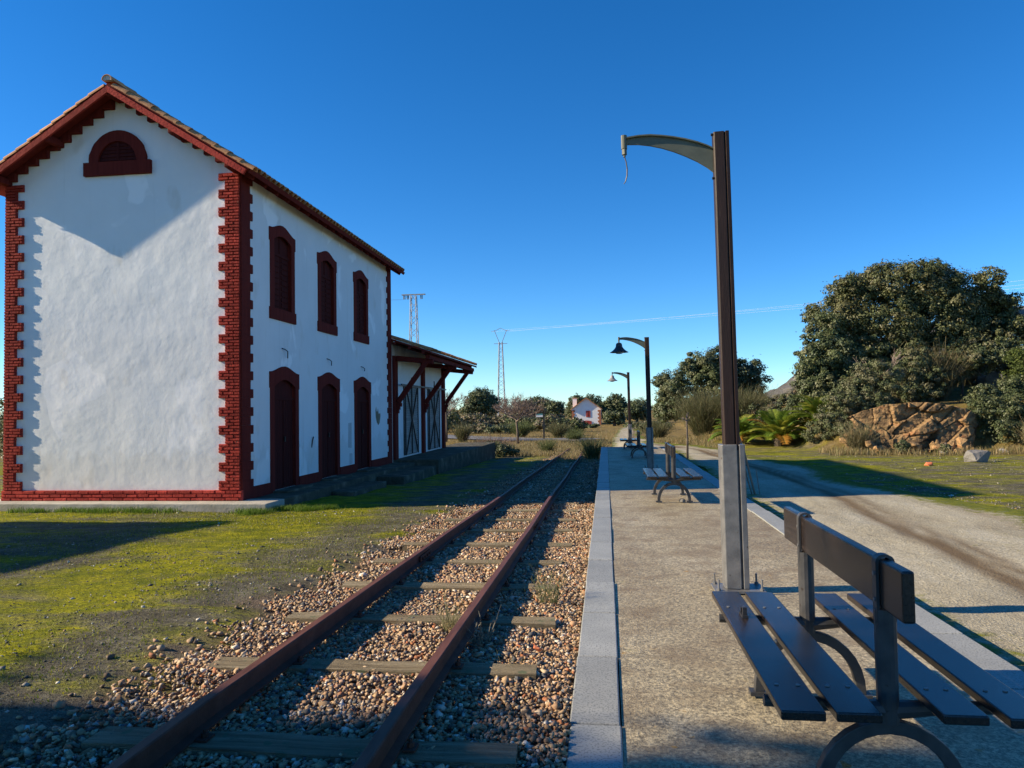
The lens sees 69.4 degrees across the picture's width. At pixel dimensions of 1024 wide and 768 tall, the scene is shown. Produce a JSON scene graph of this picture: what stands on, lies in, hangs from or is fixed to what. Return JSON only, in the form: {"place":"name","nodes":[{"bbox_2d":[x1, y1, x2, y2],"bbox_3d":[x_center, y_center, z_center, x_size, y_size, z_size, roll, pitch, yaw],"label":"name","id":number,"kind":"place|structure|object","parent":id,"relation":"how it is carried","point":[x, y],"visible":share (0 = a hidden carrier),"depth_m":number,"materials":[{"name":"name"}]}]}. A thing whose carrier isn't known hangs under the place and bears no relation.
{"place":"outdoors","nodes":[
{"label":"outdoors","id":0,"kind":"place"},
{"bbox_2d":[461,429,527,445],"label":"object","id":1,"kind":"object","parent":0,"point":[503,441],"visible":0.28,"depth_m":40.70,"materials":[{"name":"brown plant"}]},
{"bbox_2d":[0,380,1023,767],"bbox_3d":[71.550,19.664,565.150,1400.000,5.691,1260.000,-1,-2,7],"label":"ground","id":2,"kind":"structure","parent":0,"point":[24,602],"depth_m":8.18,"materials":[{"name":"green plant"}]},
{"bbox_2d":[0,398,3,457],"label":"hedge tree","id":3,"kind":"object","parent":2,"relation":"on","point":[1,426],"visible":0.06,"depth_m":28.84,"materials":[{"name":"green plant"}]},
{"bbox_2d":[0,499,283,512],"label":"apron slab","id":4,"kind":"structure","parent":2,"relation":"on","point":[210,506],"depth_m":13.71,"materials":[{"name":"concrete"}]},
{"bbox_2d":[2,503,344,515],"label":"grass tufts","id":5,"kind":"object","parent":2,"relation":"on","point":[295,507],"visible":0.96,"depth_m":13.52,"materials":[{"name":"green plant"}]},
{"bbox_2d":[0,74,404,500],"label":"station building","id":6,"kind":"structure","parent":2,"relation":"on","point":[191,314],"depth_m":14.41,"materials":[{"name":"white paint"}]},
{"bbox_2d":[269,226,296,324],"bbox_3d":[-5.004,-2.360,15.860,0.235,2.050,1.280,-1,-2,7],"label":"window","id":7,"kind":"structure","parent":6,"relation":"in","point":[282,245],"depth_m":15.93,"materials":[{"name":"red paint"}]},
{"bbox_2d":[269,366,298,492],"bbox_3d":[-4.949,0.940,15.824,0.222,2.630,1.460,-1,-2,7],"label":"door","id":8,"kind":"structure","parent":6,"relation":"in","point":[283,382],"depth_m":15.87,"materials":[{"name":"red paint"}]},
{"bbox_2d":[317,251,337,335],"bbox_3d":[-4.683,-2.276,18.398,0.235,2.050,1.280,-1,-2,7],"label":"window","id":9,"kind":"structure","parent":6,"relation":"in","point":[326,265],"depth_m":18.48,"materials":[{"name":"red paint"}]},
{"bbox_2d":[317,372,339,480],"bbox_3d":[-4.627,1.024,18.362,0.222,2.630,1.460,-1,-2,7],"label":"door","id":10,"kind":"structure","parent":6,"relation":"in","point":[328,385],"depth_m":18.44,"materials":[{"name":"red paint"}]},
{"bbox_2d":[353,270,368,344],"bbox_3d":[-4.362,-2.192,20.937,0.235,2.050,1.280,-1,-2,7],"label":"window","id":11,"kind":"structure","parent":6,"relation":"in","point":[360,282],"depth_m":21.03,"materials":[{"name":"red paint"}]},
{"bbox_2d":[354,377,371,470],"bbox_3d":[-4.306,1.109,20.901,0.222,2.630,1.460,-1,-2,7],"label":"door","id":12,"kind":"structure","parent":6,"relation":"in","point":[362,387],"depth_m":21.01,"materials":[{"name":"red paint"}]},
{"bbox_2d":[0,469,590,767],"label":"ballast","id":13,"kind":"structure","parent":2,"relation":"on","point":[560,653],"depth_m":4.31,"materials":[{"name":"gravel"}]},
{"bbox_2d":[81,726,519,767],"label":"railway sleeper","id":14,"kind":"object","parent":13,"relation":"on","point":[280,746],"visible":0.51,"depth_m":3.35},
{"bbox_2d":[205,655,536,688],"bbox_3d":[-0.854,1.741,4.481,2.023,0.170,0.205,-1,-2,7],"label":"railway sleeper","id":15,"kind":"object","parent":13,"relation":"on","point":[405,668],"visible":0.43,"depth_m":4.44,"materials":[{"name":"wood"}]},
{"bbox_2d":[285,610,555,634],"bbox_3d":[-0.701,1.805,5.592,2.078,0.170,0.206,-1,-2,7],"label":"railway sleeper","id":16,"kind":"object","parent":13,"relation":"on","point":[486,620],"visible":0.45,"depth_m":5.55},
{"bbox_2d":[341,579,557,597],"bbox_3d":[-0.583,1.873,6.761,1.999,0.170,0.212,-1,-2,8],"label":"railway sleeper","id":17,"kind":"object","parent":13,"relation":"on","point":[437,586],"visible":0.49,"depth_m":6.72,"materials":[{"name":"wood"}]},
{"bbox_2d":[373,556,562,568],"bbox_3d":[-0.480,1.943,7.959,2.058,0.170,0.204,-1,-2,7],"label":"railway sleeper","id":18,"kind":"object","parent":13,"relation":"on","point":[430,560],"visible":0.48,"depth_m":7.92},
{"bbox_2d":[402,540,571,551],"bbox_3d":[-0.309,2.012,9.139,2.102,0.170,0.222,-1,-2,7],"label":"railway sleeper","id":19,"kind":"object","parent":13,"relation":"on","point":[492,545],"visible":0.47,"depth_m":9.09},
{"bbox_2d":[426,526,571,535],"bbox_3d":[-0.177,2.083,10.360,2.055,0.170,0.194,-1,-2,6],"label":"railway sleeper","id":20,"kind":"object","parent":13,"relation":"on","point":[469,530],"visible":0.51,"depth_m":10.32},
{"bbox_2d":[444,516,574,525],"bbox_3d":[-0.030,2.153,11.563,2.049,0.170,0.219,-1,-2,6],"label":"railway sleeper","id":21,"kind":"object","parent":13,"relation":"on","point":[496,520],"visible":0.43,"depth_m":11.51,"materials":[{"name":"wood"}]},
{"bbox_2d":[463,507,577,515],"bbox_3d":[0.140,2.227,12.853,2.008,0.170,0.203,-1,-2,8],"label":"railway sleeper","id":22,"kind":"object","parent":13,"relation":"on","point":[520,510],"visible":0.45,"depth_m":12.81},
{"bbox_2d":[474,502,578,507],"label":"railway sleeper","id":23,"kind":"object","parent":13,"relation":"on","point":[521,503],"visible":0.3,"depth_m":14.05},
{"bbox_2d":[485,496,581,499],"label":"railway sleeper","id":24,"kind":"object","parent":13,"relation":"on","point":[490,497],"visible":0.31,"depth_m":15.33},
{"bbox_2d":[253,462,413,506],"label":"apron slab","id":25,"kind":"structure","parent":2,"relation":"on","point":[319,489],"depth_m":16.80,"materials":[{"name":"concrete"}]},
{"bbox_2d":[332,466,435,495],"bbox_3d":[-3.204,2.838,19.927,0.748,0.730,7.100,-1,-2,7],"label":"stone step","id":26,"kind":"object","parent":2,"relation":"on","point":[408,475],"visible":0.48,"depth_m":19.69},
{"bbox_2d":[402,294,425,343],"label":"pylon","id":27,"kind":"object","parent":2,"relation":"on","point":[411,309],"visible":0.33,"depth_m":92.55,"materials":[{"name":"metal"}]},
{"bbox_2d":[391,335,476,459],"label":"goods shed","id":28,"kind":"structure","parent":2,"relation":"on","point":[420,373],"depth_m":26.63,"materials":[{"name":"white paint"}]},
{"bbox_2d":[403,386,418,454],"bbox_3d":[-3.548,1.120,26.119,0.107,2.690,1.740,-1,-2,7],"label":"sliding door","id":29,"kind":"structure","parent":28,"relation":"in","point":[411,400],"depth_m":26.07,"materials":[{"name":"wood"}]},
{"bbox_2d":[427,381,439,449],"bbox_3d":[-3.114,1.234,29.550,0.107,2.690,1.800,-1,-2,7],"label":"sliding door","id":30,"kind":"structure","parent":28,"relation":"in","point":[433,419],"depth_m":29.50,"materials":[{"name":"wood"}]},
{"bbox_2d":[393,442,494,473],"bbox_3d":[-2.468,3.446,29.970,1.800,1.600,12.360,-1,-2,7],"label":"loading dock","id":31,"kind":"object","parent":2,"relation":"on","point":[454,456],"visible":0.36,"depth_m":27.71,"materials":[{"name":"concrete"}]},
{"bbox_2d":[430,593,463,632],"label":"weed","id":32,"kind":"object","parent":2,"relation":"on","point":[446,620],"visible":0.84,"depth_m":5.32,"materials":[{"name":"green plant"}]},
{"bbox_2d":[447,411,462,431],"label":"shrub","id":33,"kind":"object","parent":2,"relation":"on","point":[453,418],"visible":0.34,"depth_m":88.90,"materials":[{"name":"green plant"}]},
{"bbox_2d":[445,389,469,441],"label":"bare tree","id":34,"kind":"object","parent":2,"relation":"on","point":[452,406],"visible":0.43,"depth_m":61.49,"materials":[{"name":"brown plant"}]},
{"bbox_2d":[449,419,476,441],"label":"broom bush","id":35,"kind":"object","parent":2,"relation":"on","point":[461,432],"visible":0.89,"depth_m":61.12,"materials":[{"name":"green plant"}]},
{"bbox_2d":[456,412,494,427],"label":"shrub","id":36,"kind":"object","parent":2,"relation":"on","point":[478,418],"visible":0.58,"depth_m":90.52,"materials":[{"name":"green plant"}]},
{"bbox_2d":[465,421,493,433],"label":"shrub","id":37,"kind":"object","parent":2,"relation":"on","point":[479,428],"visible":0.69,"depth_m":82.47,"materials":[{"name":"green plant"}]},
{"bbox_2d":[458,388,503,417],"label":"holm oak","id":38,"kind":"object","parent":2,"relation":"on","point":[482,402],"visible":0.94,"depth_m":108.41,"materials":[{"name":"green plant"}]},
{"bbox_2d":[467,606,500,642],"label":"weed","id":39,"kind":"object","parent":2,"relation":"on","point":[482,635],"visible":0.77,"depth_m":5.04,"materials":[{"name":"green plant"}]},
{"bbox_2d":[491,328,507,414],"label":"pylon","id":40,"kind":"object","parent":2,"relation":"on","point":[502,359],"visible":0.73,"depth_m":141.43,"materials":[{"name":"metal"}]},
{"bbox_2d":[483,423,518,433],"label":"shrub","id":41,"kind":"object","parent":2,"relation":"on","point":[500,428],"visible":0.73,"depth_m":81.12,"materials":[{"name":"green plant"}]},
{"bbox_2d":[487,441,519,456],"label":"shrub","id":42,"kind":"object","parent":2,"relation":"on","point":[501,449],"visible":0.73,"depth_m":36.72,"materials":[{"name":"green plant"}]},
{"bbox_2d":[408,452,599,535],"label":"ballast","id":43,"kind":"structure","parent":2,"relation":"on","point":[587,504],"depth_m":13.62,"materials":[{"name":"gravel"}]},
{"bbox_2d":[105,448,569,767],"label":"rail","id":44,"kind":"object","parent":43,"relation":"on","point":[168,741],"visible":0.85,"depth_m":4.24,"materials":[{"name":"brown metal"}]},
{"bbox_2d":[352,454,581,767],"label":"rail","id":45,"kind":"object","parent":43,"relation":"on","point":[385,745],"visible":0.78,"depth_m":4.17,"materials":[{"name":"brown metal"}]},
{"bbox_2d":[488,413,525,425],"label":"shrub","id":46,"kind":"object","parent":2,"relation":"on","point":[498,419],"visible":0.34,"depth_m":90.28,"materials":[{"name":"green plant"}]},
{"bbox_2d":[0,453,1023,712],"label":"pebbles","id":47,"kind":"object","parent":2,"relation":"on","point":[948,495],"visible":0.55,"depth_m":8.54,"materials":[{"name":"stone"}]},
{"bbox_2d":[491,393,548,442],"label":"bare tree","id":48,"kind":"object","parent":2,"relation":"on","point":[507,408],"visible":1,"depth_m":55.53,"materials":[{"name":"brown plant"}]},
{"bbox_2d":[507,420,537,436],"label":"broom bush","id":49,"kind":"object","parent":2,"relation":"on","point":[523,431],"visible":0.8,"depth_m":70.02,"materials":[{"name":"green plant"}]},
{"bbox_2d":[505,415,541,431],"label":"shrub","id":50,"kind":"object","parent":2,"relation":"on","point":[528,419],"visible":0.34,"depth_m":85.89,"materials":[{"name":"green plant"}]},
{"bbox_2d":[510,399,546,418],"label":"holm oak","id":51,"kind":"object","parent":2,"relation":"on","point":[537,406],"visible":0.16,"depth_m":102.69,"materials":[{"name":"green plant"}]},
{"bbox_2d":[528,394,551,406],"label":"holm oak","id":52,"kind":"object","parent":2,"relation":"on","point":[536,399],"visible":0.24,"depth_m":159.06,"materials":[{"name":"green plant"}]},
{"bbox_2d":[531,414,560,431],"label":"shrub","id":53,"kind":"object","parent":2,"relation":"on","point":[547,420],"visible":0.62,"depth_m":83.42,"materials":[{"name":"green plant"}]},
{"bbox_2d":[533,435,558,451],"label":"broom bush","id":54,"kind":"object","parent":2,"relation":"on","point":[548,446],"visible":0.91,"depth_m":40.34,"materials":[{"name":"green plant"}]},
{"bbox_2d":[524,566,568,605],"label":"weed","id":55,"kind":"object","parent":2,"relation":"on","point":[545,598],"visible":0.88,"depth_m":6.09,"materials":[{"name":"green plant"}]},
{"bbox_2d":[544,399,565,416],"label":"holm oak","id":56,"kind":"object","parent":2,"relation":"on","point":[557,407],"visible":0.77,"depth_m":131.11,"materials":[{"name":"green plant"}]},
{"bbox_2d":[545,420,573,437],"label":"broom bush","id":57,"kind":"object","parent":2,"relation":"on","point":[556,429],"visible":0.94,"depth_m":65.51,"materials":[{"name":"green plant"}]},
{"bbox_2d":[553,417,588,430],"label":"shrub","id":58,"kind":"object","parent":2,"relation":"on","point":[578,423],"visible":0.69,"depth_m":83.12,"materials":[{"name":"green plant"}]},
{"bbox_2d":[564,392,583,417],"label":"holm oak","id":59,"kind":"object","parent":2,"relation":"on","point":[568,411],"visible":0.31,"depth_m":126.91,"materials":[{"name":"green plant"}]},
{"bbox_2d":[570,398,601,424],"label":"white house","id":60,"kind":"structure","parent":2,"relation":"on","point":[587,410],"depth_m":117.34,"materials":[{"name":"paint"}]},
{"bbox_2d":[581,393,603,418],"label":"holm oak","id":61,"kind":"object","parent":2,"relation":"on","point":[593,399],"visible":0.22,"depth_m":148.23,"materials":[{"name":"green plant"}]},
{"bbox_2d":[573,431,612,459],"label":"broom bush","id":62,"kind":"object","parent":2,"relation":"on","point":[590,451],"visible":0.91,"depth_m":32.55,"materials":[{"name":"green plant"}]},
{"bbox_2d":[600,392,627,414],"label":"holm oak","id":63,"kind":"object","parent":2,"relation":"on","point":[616,402],"visible":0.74,"depth_m":124.89,"materials":[{"name":"green plant"}]},
{"bbox_2d":[602,409,626,425],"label":"holm oak","id":64,"kind":"object","parent":2,"relation":"on","point":[615,417],"visible":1,"depth_m":106.33,"materials":[{"name":"green plant"}]},
{"bbox_2d":[624,401,646,422],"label":"holm oak","id":65,"kind":"object","parent":2,"relation":"on","point":[638,409],"visible":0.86,"depth_m":119.49,"materials":[{"name":"green plant"}]},
{"bbox_2d":[623,420,673,429],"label":"shrub","id":66,"kind":"object","parent":2,"relation":"on","point":[636,424],"visible":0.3,"depth_m":86.40,"materials":[{"name":"green plant"}]},
{"bbox_2d":[633,413,679,438],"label":"broom bush","id":67,"kind":"object","parent":2,"relation":"on","point":[660,430],"visible":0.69,"depth_m":52.72,"materials":[{"name":"green plant"}]},
{"bbox_2d":[683,412,689,458],"bbox_3d":[6.088,1.851,25.747,0.270,1.749,0.423,-2,-2,31],"label":"sapling","id":68,"kind":"object","parent":2,"relation":"on","point":[687,446],"visible":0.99,"depth_m":25.67,"materials":[{"name":"brown plant"}]},
{"bbox_2d":[661,379,748,435],"bbox_3d":[10.415,1.078,40.423,4.843,3.487,4.908,0,-2,-30],"label":"broom bush","id":69,"kind":"object","parent":2,"relation":"on","point":[699,422],"visible":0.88,"depth_m":39.94,"materials":[{"name":"green plant"}]},
{"bbox_2d":[650,344,773,422],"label":"holm oak","id":70,"kind":"object","parent":2,"relation":"on","point":[698,368],"visible":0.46,"depth_m":43.22,"materials":[{"name":"green plant"}]},
{"bbox_2d":[448,424,1023,461],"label":"dry grass","id":71,"kind":"structure","parent":2,"relation":"on","point":[529,449],"depth_m":37.70,"materials":[{"name":"beige plant"}]},
{"bbox_2d":[691,381,781,420],"bbox_3d":[12.127,0.972,39.486,4.962,2.855,5.134,-1,-2,7],"label":"broom bush","id":72,"kind":"object","parent":2,"relation":"on","point":[744,402],"visible":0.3,"depth_m":38.91,"materials":[{"name":"green plant"}]},
{"bbox_2d":[708,414,767,442],"bbox_3d":[10.975,2.216,35.495,3.067,1.505,3.008,0,-2,-28],"label":"young palm","id":73,"kind":"object","parent":2,"relation":"on","point":[744,424],"visible":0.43,"depth_m":35.19,"materials":[{"name":"green plant"}]},
{"bbox_2d":[740,438,759,494],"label":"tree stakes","id":74,"kind":"object","parent":2,"relation":"on","point":[754,492],"visible":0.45,"depth_m":14.72,"materials":[{"name":"wood"}]},
{"bbox_2d":[740,387,798,432],"bbox_3d":[13.928,1.316,38.145,4.245,3.134,2.074,-1,-2,7],"label":"shrub","id":75,"kind":"object","parent":2,"relation":"on","point":[782,398],"visible":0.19,"depth_m":37.94,"materials":[{"name":"green plant"}]},
{"bbox_2d":[743,409,812,446],"bbox_3d":[12.171,2.025,33.542,3.269,1.797,3.762,-1,-2,7],"label":"young palm","id":76,"kind":"object","parent":2,"relation":"on","point":[777,427],"visible":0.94,"depth_m":33.17,"materials":[{"name":"green plant"}]},
{"bbox_2d":[566,446,1023,767],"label":"platform","id":77,"kind":"structure","parent":2,"relation":"on","point":[664,674],"depth_m":4.61,"materials":[{"name":"concrete"}]},
{"bbox_2d":[608,372,631,447],"bbox_3d":[4.256,1.013,28.977,1.000,2.985,0.423,-2,-2,7],"label":"platform lamp","id":78,"kind":"object","parent":77,"relation":"on","point":[613,379],"visible":0.89,"depth_m":28.92,"materials":[{"name":"black metal"}]},
{"bbox_2d":[610,337,657,468],"bbox_3d":[3.100,0.477,18.845,1.133,3.381,0.479,-2,-2,7],"label":"platform lamp","id":79,"kind":"object","parent":77,"relation":"on","point":[620,349],"visible":0.91,"depth_m":18.77,"materials":[{"name":"black metal"}]},
{"bbox_2d":[626,430,646,457],"bbox_3d":[4.036,1.898,23.589,0.792,0.838,1.531,-1,-2,7],"label":"platform bench","id":80,"kind":"object","parent":77,"relation":"on","point":[638,446],"visible":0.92,"depth_m":23.05,"materials":[{"name":"wood"}]},
{"bbox_2d":[643,442,702,501],"bbox_3d":[2.726,1.490,12.726,0.880,0.930,1.700,-1,-2,7],"label":"platform bench","id":81,"kind":"object","parent":77,"relation":"on","point":[667,475],"visible":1,"depth_m":12.13,"materials":[{"name":"wood"}]},
{"bbox_2d":[621,130,766,593],"bbox_3d":[1.539,-0.225,6.378,1.071,3.954,0.300,-2,-2,7],"label":"platform lamp","id":82,"kind":"object","parent":77,"relation":"on","point":[714,158],"visible":1,"depth_m":6.29,"materials":[{"name":"brown metal"}]},
{"bbox_2d":[712,507,1023,767],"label":"platform bench","id":83,"kind":"object","parent":77,"relation":"on","point":[883,584],"visible":1,"depth_m":2.97,"materials":[{"name":"wood"}]},
{"bbox_2d":[769,389,821,430],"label":"shrub","id":84,"kind":"object","parent":2,"relation":"on","point":[794,400],"visible":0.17,"depth_m":34.62,"materials":[{"name":"green plant"}]},
{"bbox_2d":[787,394,831,426],"bbox_3d":[13.708,1.221,33.028,3.040,1.585,2.864,0,-2,-12],"label":"young palm","id":85,"kind":"object","parent":2,"relation":"on","point":[811,404],"visible":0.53,"depth_m":33.03,"materials":[{"name":"green plant"}]},
{"bbox_2d":[801,385,865,443],"bbox_3d":[13.419,1.353,30.672,2.590,2.649,2.798,-1,-2,7],"label":"shrub","id":86,"kind":"object","parent":2,"relation":"on","point":[827,427],"visible":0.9,"depth_m":30.72,"materials":[{"name":"green plant"}]},
{"bbox_2d":[788,311,882,407],"bbox_3d":[15.299,-0.936,34.493,4.578,5.186,3.198,-1,-2,7],"label":"holm oak","id":87,"kind":"object","parent":2,"relation":"on","point":[824,365],"visible":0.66,"depth_m":34.14,"materials":[{"name":"green plant"}]},
{"bbox_2d":[834,417,886,449],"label":"broom bush","id":88,"kind":"object","parent":2,"relation":"on","point":[858,439],"visible":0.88,"depth_m":28.47,"materials":[{"name":"green plant"}]},
{"bbox_2d":[833,356,905,424],"bbox_3d":[15.102,0.543,31.250,3.136,3.565,2.374,-1,-2,7],"label":"shrub","id":89,"kind":"object","parent":2,"relation":"on","point":[872,393],"visible":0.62,"depth_m":30.90,"materials":[{"name":"green plant"}]},
{"bbox_2d":[862,337,911,384],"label":"shrub","id":90,"kind":"object","parent":2,"relation":"on","point":[881,358],"visible":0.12,"depth_m":34.10,"materials":[{"name":"green plant"}]},
{"bbox_2d":[894,439,911,453],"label":"shrub","id":91,"kind":"object","parent":2,"relation":"on","point":[904,444],"visible":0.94,"depth_m":27.33,"materials":[{"name":"green plant"}]},
{"bbox_2d":[839,402,980,452],"bbox_3d":[15.683,1.778,29.035,5.766,2.115,2.951,-1,-2,7],"label":"rock outcrop","id":92,"kind":"object","parent":2,"relation":"on","point":[926,426],"visible":0.81,"depth_m":28.86,"materials":[{"name":"beige stone"}]},
{"bbox_2d":[800,255,1023,383],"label":"holm oak","id":93,"kind":"object","parent":2,"relation":"on","point":[928,292],"visible":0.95,"depth_m":34.54,"materials":[{"name":"green plant"}]},
{"bbox_2d":[882,342,954,402],"bbox_3d":[17.819,-0.409,33.139,3.244,2.995,1.982,-1,-2,7],"label":"shrub","id":94,"kind":"object","parent":2,"relation":"on","point":[911,389],"visible":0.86,"depth_m":32.71,"materials":[{"name":"green plant"}]},
{"bbox_2d":[898,337,975,399],"bbox_3d":[19.172,-0.771,33.392,3.718,2.987,3.748,-1,-2,7],"label":"broom bush","id":95,"kind":"object","parent":2,"relation":"on","point":[950,382],"visible":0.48,"depth_m":32.96,"materials":[{"name":"green plant"}]},
{"bbox_2d":[927,326,1021,395],"bbox_3d":[20.898,-0.903,33.935,4.559,3.400,2.410,-1,-2,7],"label":"shrub","id":96,"kind":"object","parent":2,"relation":"on","point":[988,355],"visible":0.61,"depth_m":33.33,"materials":[{"name":"green plant"}]},
{"bbox_2d":[964,450,990,462],"bbox_3d":[14.183,2.235,22.546,0.640,0.440,0.450,0,-2,-17],"label":"boulder","id":97,"kind":"object","parent":2,"relation":"on","point":[980,456],"visible":0.74,"depth_m":22.39,"materials":[{"name":"grey stone"}]},
{"bbox_2d":[976,371,1000,387],"bbox_3d":[23.256,-0.239,36.037,1.019,1.112,1.238,-2,-2,22],"label":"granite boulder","id":98,"kind":"object","parent":2,"relation":"on","point":[990,378],"visible":0.37,"depth_m":35.65,"materials":[{"name":"grey stone"}]},
{"bbox_2d":[957,373,1023,402],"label":"shrub","id":99,"kind":"object","parent":2,"relation":"on","point":[1012,384],"visible":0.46,"depth_m":30.08,"materials":[{"name":"green plant"}]},
{"bbox_2d":[964,390,1023,443],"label":"shrub","id":100,"kind":"object","parent":2,"relation":"on","point":[1003,418],"visible":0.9,"depth_m":28.69,"materials":[{"name":"green plant"}]},
{"bbox_2d":[993,313,1023,377],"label":"shrub","id":101,"kind":"object","parent":2,"relation":"on","point":[1005,366],"visible":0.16,"depth_m":35.38,"materials":[{"name":"green plant"}]},
{"bbox_2d":[999,343,1023,397],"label":"shrub","id":102,"kind":"object","parent":2,"relation":"on","point":[1018,368],"visible":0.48,"depth_m":31.03,"materials":[{"name":"green plant"}]},
{"bbox_2d":[0,0,1023,411],"label":"sky","id":103,"kind":"structure","parent":0,"point":[474,145],"materials":[{"name":"blue"}]},
{"bbox_2d":[448,435,599,440],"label":"asphalt road","id":104,"kind":"structure","parent":0,"point":[470,437],"depth_m":63.87,"materials":[{"name":"grey asphalt"}]},
{"bbox_2d":[611,426,1023,671],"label":"dirt road","id":105,"kind":"structure","parent":0,"point":[963,561],"depth_m":10.08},
{"bbox_2d":[764,326,1001,398],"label":"granite hill","id":106,"kind":"structure","parent":0,"point":[784,387],"depth_m":65.08,"materials":[{"name":"grey stone"}]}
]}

